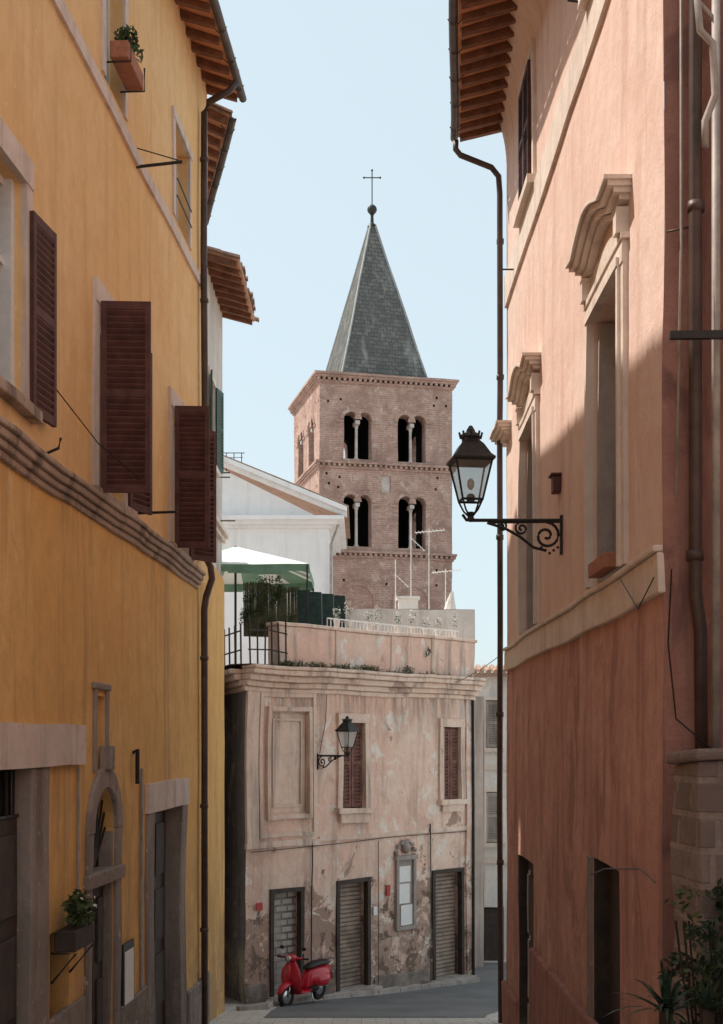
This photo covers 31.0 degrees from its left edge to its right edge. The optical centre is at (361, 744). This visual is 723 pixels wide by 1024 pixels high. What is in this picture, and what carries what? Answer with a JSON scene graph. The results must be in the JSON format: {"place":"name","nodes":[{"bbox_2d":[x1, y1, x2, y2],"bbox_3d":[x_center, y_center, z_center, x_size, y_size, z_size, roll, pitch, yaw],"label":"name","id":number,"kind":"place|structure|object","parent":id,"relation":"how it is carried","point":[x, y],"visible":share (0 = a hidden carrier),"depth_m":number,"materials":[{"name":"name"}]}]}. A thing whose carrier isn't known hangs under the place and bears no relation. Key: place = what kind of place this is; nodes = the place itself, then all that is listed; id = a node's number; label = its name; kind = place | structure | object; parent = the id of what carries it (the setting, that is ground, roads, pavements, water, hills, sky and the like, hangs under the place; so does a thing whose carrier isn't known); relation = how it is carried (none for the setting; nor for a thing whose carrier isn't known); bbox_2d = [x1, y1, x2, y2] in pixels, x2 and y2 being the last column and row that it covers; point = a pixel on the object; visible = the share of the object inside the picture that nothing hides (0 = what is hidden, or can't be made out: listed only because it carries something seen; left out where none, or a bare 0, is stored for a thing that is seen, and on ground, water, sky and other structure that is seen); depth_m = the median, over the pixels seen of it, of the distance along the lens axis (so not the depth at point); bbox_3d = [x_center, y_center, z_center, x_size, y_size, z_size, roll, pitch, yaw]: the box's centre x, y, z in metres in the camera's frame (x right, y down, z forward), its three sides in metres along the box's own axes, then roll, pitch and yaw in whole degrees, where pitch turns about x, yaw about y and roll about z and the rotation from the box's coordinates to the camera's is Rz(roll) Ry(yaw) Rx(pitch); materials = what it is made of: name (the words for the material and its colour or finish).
{"place":"outdoors","nodes":[
{"label":"outdoors","id":0,"kind":"place"},
{"bbox_2d":[208,0,506,672],"label":"sky","id":1,"kind":"structure","parent":0,"point":[338,91],"materials":[{"name":"blue"}]},
{"bbox_2d":[211,961,506,1023],"bbox_3d":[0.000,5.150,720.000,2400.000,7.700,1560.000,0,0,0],"label":"ground","id":2,"kind":"structure","parent":0,"point":[230,1014],"depth_m":22.92,"materials":[{"name":"stone"}]},
{"bbox_2d":[0,0,207,582],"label":"wall","id":3,"kind":"structure","parent":2,"relation":"on","point":[96,209],"depth_m":15.02,"materials":[{"name":"paint"}]},
{"bbox_2d":[0,0,177,542],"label":"window frames","id":4,"kind":"structure","parent":3,"relation":"attached to","point":[7,199],"depth_m":12.12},
{"bbox_2d":[0,0,209,813],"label":"window surrounds","id":5,"kind":"object","parent":3,"relation":"attached to","point":[26,746],"visible":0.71,"depth_m":14.45,"materials":[{"name":"stone"}]},
{"bbox_2d":[30,210,215,562],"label":"shutters","id":6,"kind":"object","parent":3,"relation":"attached to","point":[126,396],"visible":0.99,"depth_m":14.82,"materials":[{"name":"brown paint"}]},
{"bbox_2d":[107,24,144,92],"bbox_3d":[-2.800,-8.264,15.590,0.387,0.611,0.811,0,0,0],"label":"flower box","id":7,"kind":"object","parent":3,"relation":"attached to","point":[124,47],"visible":1,"depth_m":15.47,"materials":[{"name":"ceramic"}]},
{"bbox_2d":[99,75,174,485],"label":"window panes","id":8,"kind":"object","parent":3,"relation":"attached to","point":[100,389],"visible":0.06,"depth_m":15.82,"materials":[{"name":"black glass"}]},
{"bbox_2d":[178,0,238,97],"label":"soffit","id":9,"kind":"structure","parent":3,"relation":"attached to","point":[210,31],"depth_m":20.47,"materials":[{"name":"wood"}]},
{"bbox_2d":[174,0,237,101],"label":"rafters","id":10,"kind":"object","parent":9,"relation":"attached to","point":[196,19],"visible":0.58,"depth_m":20.54,"materials":[{"name":"brown wood"}]},
{"bbox_2d":[209,0,247,101],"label":"gutter","id":11,"kind":"object","parent":9,"relation":"attached to","point":[224,36],"visible":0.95,"depth_m":20.31,"materials":[{"name":"brown metal"}]},
{"bbox_2d":[199,77,238,1023],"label":"downpipes","id":12,"kind":"object","parent":3,"relation":"attached to","point":[204,299],"visible":0.81,"depth_m":21.16,"materials":[{"name":"brown metal"}]},
{"bbox_2d":[0,462,224,1023],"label":"wall","id":13,"kind":"structure","parent":2,"relation":"on","point":[86,601],"depth_m":15.60,"materials":[{"name":"paint"}]},
{"bbox_2d":[0,770,97,866],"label":"fanlight backs","id":14,"kind":"object","parent":13,"relation":"attached to","point":[2,799],"visible":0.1,"depth_m":12.17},
{"bbox_2d":[50,886,97,983],"bbox_3d":[-2.927,1.934,13.416,0.393,0.949,0.761,0,0,0],"label":"window box","id":15,"kind":"object","parent":13,"relation":"attached to","point":[76,933],"visible":1,"depth_m":13.21,"materials":[{"name":"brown wood"}]},
{"bbox_2d":[0,811,165,1023],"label":"wooden doors","id":16,"kind":"structure","parent":13,"relation":"attached to","point":[8,938],"depth_m":12.33,"materials":[{"name":"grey wood"}]},
{"bbox_2d":[0,148,192,865],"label":"iron grilles","id":17,"kind":"object","parent":13,"relation":"on","point":[99,835],"visible":0.69,"depth_m":15.36,"materials":[{"name":"black metal"}]},
{"bbox_2d":[0,376,204,586],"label":"cornice","id":18,"kind":"structure","parent":13,"relation":"attached to","point":[23,456],"depth_m":13.89,"materials":[{"name":"brown stone"}]},
{"bbox_2d":[77,768,142,987],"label":"wall conduits","id":19,"kind":"object","parent":13,"relation":"attached to","point":[141,861],"depth_m":16.98,"materials":[{"name":"metal"}]},
{"bbox_2d":[11,682,210,1023],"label":"door jambs","id":20,"kind":"structure","parent":13,"relation":"attached to","point":[32,811],"depth_m":15.11,"materials":[{"name":"grey stone"}]},
{"bbox_2d":[122,938,133,1004],"bbox_3d":[-2.897,2.850,16.223,0.032,0.800,0.551,0,0,3],"label":"notice sign","id":21,"kind":"object","parent":13,"relation":"attached to","point":[127,972],"visible":1,"depth_m":16.16,"materials":[{"name":"paper"}]},
{"bbox_2d":[208,276,222,576],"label":"wall","id":22,"kind":"structure","parent":2,"relation":"on","point":[215,338],"depth_m":28.97,"materials":[{"name":"beige paint"}]},
{"bbox_2d":[208,366,230,568],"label":"mouldings","id":23,"kind":"object","parent":22,"relation":"attached to","point":[223,535],"visible":0.27,"depth_m":28.10,"materials":[{"name":"beige stone"}]},
{"bbox_2d":[210,369,223,473],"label":"shutters","id":24,"kind":"object","parent":23,"relation":"attached to","point":[220,429],"visible":0.79,"depth_m":28.27,"materials":[{"name":"wood"}]},
{"bbox_2d":[208,245,258,321],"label":"roof tiles","id":25,"kind":"object","parent":22,"relation":"on","point":[221,252],"visible":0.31,"depth_m":26.77,"materials":[{"name":"ceramic"}]},
{"bbox_2d":[208,252,253,321],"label":"soffit","id":26,"kind":"structure","parent":25,"relation":"attached to","point":[246,297],"depth_m":27.68,"materials":[{"name":"wood"}]},
{"bbox_2d":[208,253,252,324],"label":"rafters","id":27,"kind":"object","parent":26,"relation":"attached to","point":[219,282],"visible":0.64,"depth_m":28.17,"materials":[{"name":"brown wood"}]},
{"bbox_2d":[224,691,245,1003],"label":"side wall","id":28,"kind":"structure","parent":2,"relation":"on","point":[234,944],"depth_m":27.87,"materials":[{"name":"brown paint"}]},
{"bbox_2d":[222,470,332,664],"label":"walls","id":29,"kind":"structure","parent":2,"relation":"on","point":[309,546],"depth_m":42.00,"materials":[{"name":"white paint"}]},
{"bbox_2d":[222,457,346,554],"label":"pediment mouldings","id":30,"kind":"object","parent":29,"relation":"attached to","point":[330,522],"visible":0.54,"depth_m":41.75,"materials":[{"name":"white paint"}]},
{"bbox_2d":[224,455,349,538],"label":"roof","id":31,"kind":"structure","parent":30,"relation":"on","point":[314,509],"depth_m":44.31,"materials":[{"name":"paint"}]},
{"bbox_2d":[329,524,338,593],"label":"downpipe","id":32,"kind":"object","parent":29,"relation":"attached to","point":[330,562],"visible":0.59,"depth_m":41.82,"materials":[{"name":"white metal"}]},
{"bbox_2d":[244,712,452,962],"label":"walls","id":33,"kind":"structure","parent":2,"relation":"on","point":[294,901],"depth_m":37.99,"materials":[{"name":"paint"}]},
{"bbox_2d":[225,663,467,676],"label":"roof deck","id":34,"kind":"structure","parent":33,"relation":"on","point":[232,666],"depth_m":28.17,"materials":[{"name":"green plant"}]},
{"bbox_2d":[221,546,314,663],"bbox_3d":[-3.049,-3.230,31.600,3.722,3.140,3.744,0,0,0],"label":"terrace parasol","id":35,"kind":"object","parent":34,"relation":"on","point":[240,567],"visible":0.51,"depth_m":30.72,"materials":[{"name":"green fabric"}]},
{"bbox_2d":[243,581,299,636],"bbox_3d":[-2.092,-3.145,30.420,1.361,1.290,0.035,0,0,-19],"label":"reed screen","id":36,"kind":"object","parent":34,"relation":"on","point":[288,605],"visible":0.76,"depth_m":30.40,"materials":[{"name":"green plant"}]},
{"bbox_2d":[239,575,301,636],"bbox_3d":[-2.128,-3.236,30.309,1.540,1.548,0.242,0,0,-19],"label":"climbing plant","id":37,"kind":"object","parent":36,"relation":"attached to","point":[249,598],"visible":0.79,"depth_m":30.25,"materials":[{"name":"green plant"}]},
{"bbox_2d":[299,590,344,628],"bbox_3d":[-0.939,-3.055,30.786,1.129,1.122,0.047,0,0,-18],"label":"privacy net","id":38,"kind":"object","parent":36,"relation":"attached to","point":[320,607],"visible":0.65,"depth_m":30.76,"materials":[{"name":"green fabric"}]},
{"bbox_2d":[268,626,474,676],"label":"parapet","id":39,"kind":"structure","parent":34,"relation":"on","point":[309,646],"depth_m":29.70,"materials":[{"name":"paint"}]},
{"bbox_2d":[266,621,477,672],"bbox_3d":[0.406,-2.169,30.152,0.464,0.933,6.781,0,0,43],"label":"parapet cap","id":40,"kind":"object","parent":34,"relation":"on","point":[391,633],"visible":0.76,"depth_m":30.06,"materials":[{"name":"beige stone"}]},
{"bbox_2d":[332,606,340,627],"bbox_3d":[-0.556,-2.854,29.359,0.219,0.508,0.218,0,0,0],"label":"potted plant","id":41,"kind":"object","parent":40,"relation":"on","point":[336,622],"visible":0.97,"depth_m":29.33,"materials":[{"name":"green plant"}]},
{"bbox_2d":[343,600,352,628],"bbox_3d":[-0.303,-2.943,29.626,0.247,0.687,0.253,0,0,0],"label":"potted plant","id":42,"kind":"object","parent":40,"relation":"on","point":[347,622],"visible":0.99,"depth_m":29.58,"materials":[{"name":"white plant"}]},
{"bbox_2d":[364,611,372,629],"bbox_3d":[0.168,-2.849,30.138,0.208,0.498,0.250,0,0,-34],"label":"potted plant","id":43,"kind":"object","parent":40,"relation":"on","point":[369,616],"visible":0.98,"depth_m":30.10,"materials":[{"name":"green plant"}]},
{"bbox_2d":[373,602,381,629],"bbox_3d":[0.376,-2.952,30.347,0.207,0.704,0.216,0,0,0],"label":"potted plant","id":44,"kind":"object","parent":40,"relation":"on","point":[377,616],"visible":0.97,"depth_m":30.31,"materials":[{"name":"white plant"}]},
{"bbox_2d":[327,618,458,637],"bbox_3d":[0.820,-2.708,30.713,0.037,0.269,4.625,0,0,43],"label":"white terrace railing","id":45,"kind":"object","parent":40,"relation":"on","point":[397,625],"visible":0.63,"depth_m":30.51,"materials":[{"name":"white metal"}]},
{"bbox_2d":[393,609,402,630],"bbox_3d":[0.865,-2.901,30.868,0.234,0.603,0.235,0,0,-36],"label":"potted plant","id":46,"kind":"object","parent":40,"relation":"on","point":[399,627],"visible":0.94,"depth_m":30.83,"materials":[{"name":"green plant"}]},
{"bbox_2d":[345,609,473,639],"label":"penthouse wall","id":47,"kind":"structure","parent":34,"relation":"on","point":[465,625],"depth_m":33.00,"materials":[{"name":"white paint"}]},
{"bbox_2d":[410,522,424,595],"bbox_3d":[1.452,-4.175,33.800,0.369,3.150,0.361,0,0,0],"label":"tv antenna","id":48,"kind":"object","parent":47,"relation":"attached to","point":[410,556],"visible":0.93,"depth_m":33.79,"materials":[{"name":"silver metal"}]},
{"bbox_2d":[396,591,455,608],"bbox_3d":[1.652,-3.612,33.700,1.628,0.640,0.629,0,0,14],"label":"white chimney","id":49,"kind":"object","parent":47,"relation":"on","point":[407,602],"visible":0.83,"depth_m":33.60,"materials":[{"name":"paint"}]},
{"bbox_2d":[415,528,443,608],"bbox_3d":[1.750,-4.050,33.300,0.814,2.900,0.442,0,0,0],"label":"tv antenna","id":50,"kind":"object","parent":47,"relation":"attached to","point":[428,531],"visible":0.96,"depth_m":33.29,"materials":[{"name":"silver metal"}]},
{"bbox_2d":[432,568,460,601],"bbox_3d":[2.230,-3.600,34.200,0.814,2.000,0.442,0,0,0],"label":"tv antenna","id":51,"kind":"object","parent":47,"relation":"attached to","point":[445,571],"visible":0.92,"depth_m":34.19,"materials":[{"name":"silver metal"}]},
{"bbox_2d":[244,687,465,997],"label":"facade","id":52,"kind":"structure","parent":2,"relation":"on","point":[404,733],"depth_m":29.88,"materials":[{"name":"paint"}]},
{"bbox_2d":[274,892,294,993],"bbox_3d":[-1.712,4.739,27.981,0.026,3.149,0.855,0,0,44],"label":"bricked up doorway","id":53,"kind":"structure","parent":52,"relation":"attached to","point":[284,921],"depth_m":28.02,"materials":[{"name":"brick"}]},
{"bbox_2d":[270,712,304,814],"bbox_3d":[-1.612,0.403,27.930,0.011,2.188,1.157,0,0,43],"label":"blind window panel","id":54,"kind":"structure","parent":52,"relation":"attached to","point":[286,762],"depth_m":27.96,"materials":[{"name":"beige paint"}]},
{"bbox_2d":[245,968,427,1003],"bbox_3d":[-0.410,5.815,29.078,0.158,1.651,5.795,0,0,43],"label":"wall base","id":55,"kind":"object","parent":52,"relation":"attached to","point":[256,993],"visible":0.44,"depth_m":30.05,"materials":[{"name":"grey stone"}]},
{"bbox_2d":[317,716,359,769],"bbox_3d":[-0.594,-0.030,28.126,1.096,1.162,0.380,0,0,36],"label":"street lamp","id":56,"kind":"object","parent":52,"relation":"attached to","point":[347,725],"visible":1,"depth_m":27.89,"materials":[{"name":"metal"}]},
{"bbox_2d":[225,663,487,699],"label":"cornice","id":57,"kind":"structure","parent":52,"relation":"on","point":[259,677],"depth_m":28.94,"materials":[{"name":"beige stone"}]},
{"bbox_2d":[225,614,287,669],"bbox_3d":[-2.568,-2.170,27.585,1.719,1.158,1.093,0,0,32],"label":"rusty railing","id":58,"kind":"object","parent":57,"relation":"on","point":[256,649],"visible":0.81,"depth_m":27.25,"materials":[{"name":"brown metal"}]},
{"bbox_2d":[273,646,471,676],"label":"cornice weeds","id":59,"kind":"object","parent":57,"relation":"on","point":[344,666],"visible":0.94,"depth_m":28.73,"materials":[{"name":"green plant"}]},
{"bbox_2d":[245,691,469,851],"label":"facade mouldings","id":60,"kind":"object","parent":52,"relation":"attached to","point":[254,836],"visible":0.99,"depth_m":28.26,"materials":[{"name":"beige stone"}]},
{"bbox_2d":[251,694,474,984],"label":"cables and pipes","id":61,"kind":"object","parent":52,"relation":"attached to","point":[473,851],"visible":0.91,"depth_m":32.33,"materials":[{"name":"metal"}]},
{"bbox_2d":[269,867,464,996],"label":"shop door frames","id":62,"kind":"structure","parent":52,"relation":"attached to","point":[366,881],"depth_m":29.67,"materials":[{"name":"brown wood"}]},
{"bbox_2d":[340,722,452,984],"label":"interiors","id":63,"kind":"object","parent":52,"relation":"attached to","point":[356,907],"visible":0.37,"depth_m":29.86,"materials":[{"name":"black"}]},
{"bbox_2d":[340,872,454,988],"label":"roller shutters","id":64,"kind":"object","parent":52,"relation":"attached to","point":[444,967],"visible":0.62,"depth_m":29.81,"materials":[{"name":"metal"}]},
{"bbox_2d":[343,723,457,806],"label":"window shutters","id":65,"kind":"object","parent":52,"relation":"attached to","point":[353,781],"depth_m":29.58,"materials":[{"name":"paint"}]},
{"bbox_2d":[393,839,417,930],"bbox_3d":[1.032,3.276,30.579,0.230,2.115,0.777,0,0,45],"label":"notice board","id":66,"kind":"object","parent":52,"relation":"attached to","point":[404,892],"visible":1,"depth_m":30.55,"materials":[{"name":"grey stone"}]},
{"bbox_2d":[236,977,479,1010],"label":"kerb","id":67,"kind":"structure","parent":2,"relation":"on","point":[269,1004],"depth_m":28.95,"materials":[{"name":"grey stone"}]},
{"bbox_2d":[268,974,475,998],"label":"door steps","id":68,"kind":"structure","parent":2,"relation":"on","point":[358,987],"depth_m":29.58,"materials":[{"name":"grey stone"}]},
{"bbox_2d":[288,169,458,627],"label":"bell tower","id":69,"kind":"structure","parent":2,"relation":"on","point":[373,400],"depth_m":50.90,"materials":[{"name":"brick"}]},
{"bbox_2d":[464,699,474,974],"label":"corner pier","id":70,"kind":"structure","parent":2,"relation":"on","point":[468,850],"depth_m":32.31,"materials":[{"name":"paint"}]},
{"bbox_2d":[473,696,483,966],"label":"narrow grey house","id":71,"kind":"structure","parent":2,"relation":"on","point":[479,816],"depth_m":36.50,"materials":[{"name":"beige paint"}]},
{"bbox_2d":[475,677,506,960],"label":"wall","id":72,"kind":"structure","parent":2,"relation":"on","point":[489,688],"depth_m":38.50,"materials":[{"name":"white paint"}]},
{"bbox_2d":[484,908,496,960],"bbox_3d":[3.900,6.425,38.625,0.580,3.150,0.050,0,0,0],"label":"door","id":73,"kind":"structure","parent":72,"relation":"attached to","point":[490,934],"depth_m":38.60,"materials":[{"name":"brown wood"}]},
{"bbox_2d":[474,664,506,676],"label":"roof","id":74,"kind":"structure","parent":72,"relation":"on","point":[488,670],"depth_m":38.15,"materials":[{"name":"ceramic"}]},
{"bbox_2d":[486,701,496,841],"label":"shutters","id":75,"kind":"object","parent":72,"relation":"attached to","point":[491,741],"visible":0.95,"depth_m":38.51,"materials":[{"name":"grey wood"}]},
{"bbox_2d":[484,697,506,862],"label":"trim","id":76,"kind":"structure","parent":72,"relation":"attached to","point":[490,767],"depth_m":38.43,"materials":[{"name":"beige stone"}]},
{"bbox_2d":[501,948,596,1023],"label":"base course","id":77,"kind":"object","parent":2,"relation":"on","point":[552,999],"visible":1,"depth_m":16.99,"materials":[{"name":"red paint"}]},
{"bbox_2d":[507,596,662,1023],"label":"wall","id":78,"kind":"structure","parent":2,"relation":"on","point":[584,739],"depth_m":14.16,"materials":[{"name":"red paint"}]},
{"bbox_2d":[501,0,663,644],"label":"wall","id":79,"kind":"structure","parent":78,"relation":"on","point":[615,124],"depth_m":14.78,"materials":[{"name":"pink paint"}]},
{"bbox_2d":[458,0,459,136],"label":"roof tiles","id":80,"kind":"object","parent":79,"relation":"on","point":[459,62],"visible":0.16,"depth_m":19.71,"materials":[{"name":"ceramic"}]},
{"bbox_2d":[459,0,510,136],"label":"soffit","id":81,"kind":"structure","parent":79,"relation":"attached to","point":[461,12],"depth_m":19.44,"materials":[{"name":"wood"}]},
{"bbox_2d":[448,0,464,140],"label":"gutter","id":82,"kind":"object","parent":81,"relation":"attached to","point":[453,40],"visible":0.96,"depth_m":19.67,"materials":[{"name":"brown metal"}]},
{"bbox_2d":[460,0,517,141],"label":"rafters","id":83,"kind":"object","parent":81,"relation":"attached to","point":[489,124],"visible":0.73,"depth_m":19.83,"materials":[{"name":"brown wood"}]},
{"bbox_2d":[446,425,561,554],"bbox_3d":[1.763,-3.095,15.952,1.387,1.570,0.514,0,0,-7],"label":"street lamp","id":84,"kind":"object","parent":79,"relation":"attached to","point":[472,450],"visible":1,"depth_m":15.88,"materials":[{"name":"metal"}]},
{"bbox_2d":[518,60,530,202],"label":"shutters","id":85,"kind":"object","parent":79,"relation":"attached to","point":[524,132],"visible":0.9,"depth_m":18.96,"materials":[{"name":"brown paint"}]},
{"bbox_2d":[548,472,560,493],"bbox_3d":[2.385,-3.215,16.100,0.130,0.230,0.260,0,0,0],"label":"wall box","id":86,"kind":"object","parent":79,"relation":"attached to","point":[554,477],"visible":1,"depth_m":16.00,"materials":[{"name":"brown paint"}]},
{"bbox_2d":[489,0,631,635],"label":"window trim","id":87,"kind":"structure","parent":79,"relation":"attached to","point":[605,274],"depth_m":13.80,"materials":[{"name":"beige stone"}]},
{"bbox_2d":[526,326,621,630],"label":"window leaves","id":88,"kind":"object","parent":79,"relation":"attached to","point":[606,391],"visible":0.23,"depth_m":13.71,"materials":[{"name":"brown wood"}]},
{"bbox_2d":[502,545,661,671],"bbox_3d":[2.416,-1.420,16.313,0.127,0.429,11.418,0,0,0],"label":"string course","id":89,"kind":"object","parent":79,"relation":"attached to","point":[607,599],"visible":0.98,"depth_m":13.35,"materials":[{"name":"beige stone"}]},
{"bbox_2d":[589,552,618,577],"bbox_3d":[2.365,-1.752,12.779,0.144,0.149,0.859,0,0,0],"label":"sill planter","id":90,"kind":"object","parent":79,"relation":"on","point":[602,565],"visible":0.9,"depth_m":12.54,"materials":[{"name":"ceramic"}]},
{"bbox_2d":[502,0,722,881],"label":"iron fittings","id":91,"kind":"object","parent":79,"relation":"attached to","point":[700,335],"visible":0.9,"depth_m":10.35,"materials":[{"name":"black metal"}]},
{"bbox_2d":[587,857,592,1018],"bbox_3d":[2.543,2.165,13.099,0.432,1.924,1.808,0,0,0],"label":"door frame","id":92,"kind":"structure","parent":78,"relation":"attached to","point":[589,939],"depth_m":13.84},
{"bbox_2d":[605,966,722,1023],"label":"yucca plant","id":93,"kind":"object","parent":2,"relation":"on","point":[667,1005],"visible":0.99,"depth_m":8.88,"materials":[{"name":"green plant"}]},
{"bbox_2d":[656,877,722,1023],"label":"ivy plant","id":94,"kind":"object","parent":2,"relation":"on","point":[713,964],"visible":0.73,"depth_m":9.25,"materials":[{"name":"green plant"}]},
{"bbox_2d":[661,0,722,1023],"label":"end wall","id":95,"kind":"structure","parent":2,"relation":"on","point":[678,741],"depth_m":10.58,"materials":[{"name":"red paint"}]},
{"bbox_2d":[675,0,721,759],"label":"service pipes","id":96,"kind":"object","parent":95,"relation":"attached to","point":[714,101],"visible":0.93,"depth_m":10.27,"materials":[{"name":"brown metal"}]},
{"bbox_2d":[666,758,722,1023],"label":"stone pier","id":97,"kind":"structure","parent":2,"relation":"on","point":[696,841],"depth_m":9.59,"materials":[{"name":"brown stone"}]},
{"bbox_2d":[264,962,506,1017],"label":"road","id":98,"kind":"structure","parent":0,"point":[475,1000],"depth_m":26.84,"materials":[{"name":"grey asphalt"}]},
{"bbox_2d":[277,945,333,1006],"bbox_3d":[-1.163,4.738,27.007,0.792,1.243,1.839,0,0,33],"label":"motor scooter","id":99,"kind":"object","parent":98,"relation":"on","point":[315,977],"visible":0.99,"depth_m":26.80,"materials":[{"name":"red paint"}]},
{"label":"wall","id":100,"kind":"object","parent":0,"visible":0},
{"bbox_2d":[208,108,227,187],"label":"rafters","id":101,"kind":"object","parent":100,"relation":"attached to","point":[213,128],"visible":0.26,"depth_m":22.93,"materials":[{"name":"brown wood"}]},
{"bbox_2d":[208,102,233,196],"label":"roof tiles","id":102,"kind":"object","parent":100,"relation":"attached to","point":[223,110],"visible":0.16,"depth_m":22.40,"materials":[{"name":"ceramic"}]},
{"bbox_2d":[208,108,228,194],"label":"soffit","id":103,"kind":"structure","parent":102,"relation":"attached to","point":[218,124],"depth_m":23.29,"materials":[{"name":"wood"}]},
{"bbox_2d":[208,118,236,221],"bbox_3d":[-2.757,-10.749,24.665,0.268,0.157,4.615,0,0,-13],"label":"gutter","id":104,"kind":"object","parent":103,"relation":"attached to","point":[231,128],"visible":0.84,"depth_m":24.07,"materials":[{"name":"brown metal"}]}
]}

